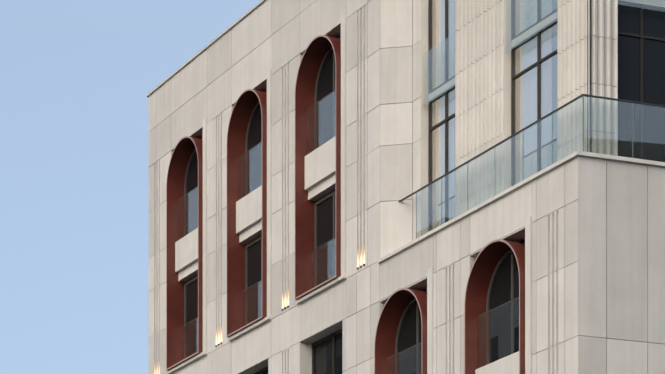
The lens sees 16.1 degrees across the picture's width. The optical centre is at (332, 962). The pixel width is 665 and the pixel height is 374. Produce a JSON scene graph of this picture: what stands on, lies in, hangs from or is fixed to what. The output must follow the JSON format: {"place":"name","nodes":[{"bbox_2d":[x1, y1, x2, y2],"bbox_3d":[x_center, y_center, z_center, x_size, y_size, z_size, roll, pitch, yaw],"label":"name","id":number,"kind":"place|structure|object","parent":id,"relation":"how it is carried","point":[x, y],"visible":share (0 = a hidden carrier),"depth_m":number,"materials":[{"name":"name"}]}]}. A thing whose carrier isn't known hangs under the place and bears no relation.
{"place":"outdoors","nodes":[
{"label":"outdoors","id":0,"kind":"place"},
{"bbox_2d":[0,0,260,373],"label":"sky","id":1,"kind":"structure","parent":0,"point":[77,76],"materials":[{"name":"blue"}]},
{"bbox_2d":[186,3,664,373],"bbox_3d":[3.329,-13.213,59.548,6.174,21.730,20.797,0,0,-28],"label":"dark window glass","id":2,"kind":"object","parent":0,"point":[629,64],"visible":0.4,"depth_m":52.36,"materials":[{"name":"black glass"}]},
{"label":"ground","id":3,"kind":"structure","parent":0,"visible":0},
{"bbox_2d":[149,0,664,373],"bbox_3d":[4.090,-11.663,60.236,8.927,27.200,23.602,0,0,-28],"label":"facade stone panels","id":4,"kind":"object","parent":3,"relation":"on","point":[598,266],"visible":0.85,"depth_m":56.26,"materials":[{"name":"beige stone"}]},
{"bbox_2d":[154,242,364,373],"bbox_3d":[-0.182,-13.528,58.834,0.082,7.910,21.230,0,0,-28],"label":"uplights","id":5,"kind":"object","parent":4,"relation":"attached to","point":[219,343],"visible":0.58,"depth_m":60.90,"materials":[{"name":"white"}]},
{"bbox_2d":[166,35,524,373],"bbox_3d":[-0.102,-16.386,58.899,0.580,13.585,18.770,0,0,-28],"label":"red arch portals","id":6,"kind":"object","parent":4,"relation":"attached to","point":[486,261],"visible":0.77,"depth_m":60.02,"materials":[{"name":"red metal"}]},
{"bbox_2d":[178,47,518,373],"bbox_3d":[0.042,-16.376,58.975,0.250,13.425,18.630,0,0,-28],"label":"arch window frames","id":7,"kind":"structure","parent":6,"relation":"in","point":[506,254],"depth_m":59.52,"materials":[{"name":"metal"}]},
{"bbox_2d":[146,0,664,237],"bbox_3d":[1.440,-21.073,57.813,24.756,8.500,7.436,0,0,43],"label":"metalwork coping rails","id":8,"kind":"object","parent":4,"relation":"on","point":[241,18],"visible":0.46,"depth_m":53.43,"materials":[{"name":"grey metal"}]},
{"bbox_2d":[168,0,664,373],"bbox_3d":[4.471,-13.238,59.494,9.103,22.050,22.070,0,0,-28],"label":"facade stone trim","id":9,"kind":"structure","parent":4,"relation":"attached to","point":[319,172],"depth_m":58.88,"materials":[{"name":"beige stone"}]},
{"bbox_2d":[178,0,664,373],"bbox_3d":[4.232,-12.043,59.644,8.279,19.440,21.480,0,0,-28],"label":"glass balustrades","id":10,"kind":"object","parent":4,"relation":"on","point":[426,194],"visible":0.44,"depth_m":52.48,"materials":[{"name":"clear glass"}]},
{"bbox_2d":[254,0,664,373],"bbox_3d":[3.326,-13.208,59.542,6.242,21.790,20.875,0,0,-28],"label":"window frames","id":11,"kind":"structure","parent":4,"relation":"attached to","point":[641,36],"depth_m":52.55,"materials":[{"name":"black metal"}]},
{"bbox_2d":[431,0,557,229],"bbox_3d":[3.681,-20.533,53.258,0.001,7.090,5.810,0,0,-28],"label":"clear window glass","id":12,"kind":"object","parent":11,"relation":"in","point":[525,93],"depth_m":52.38,"materials":[{"name":"clear glass"}]},
{"bbox_2d":[421,0,617,234],"bbox_3d":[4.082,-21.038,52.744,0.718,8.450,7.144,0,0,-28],"label":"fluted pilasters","id":13,"kind":"object","parent":4,"relation":"attached to","point":[587,41],"visible":0.67,"depth_m":52.62,"materials":[{"name":"stone"}]},
{"bbox_2d":[340,0,657,290],"bbox_3d":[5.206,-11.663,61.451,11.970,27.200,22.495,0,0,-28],"label":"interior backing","id":14,"kind":"object","parent":3,"relation":"on","point":[522,241],"depth_m":52.09,"materials":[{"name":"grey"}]}
]}

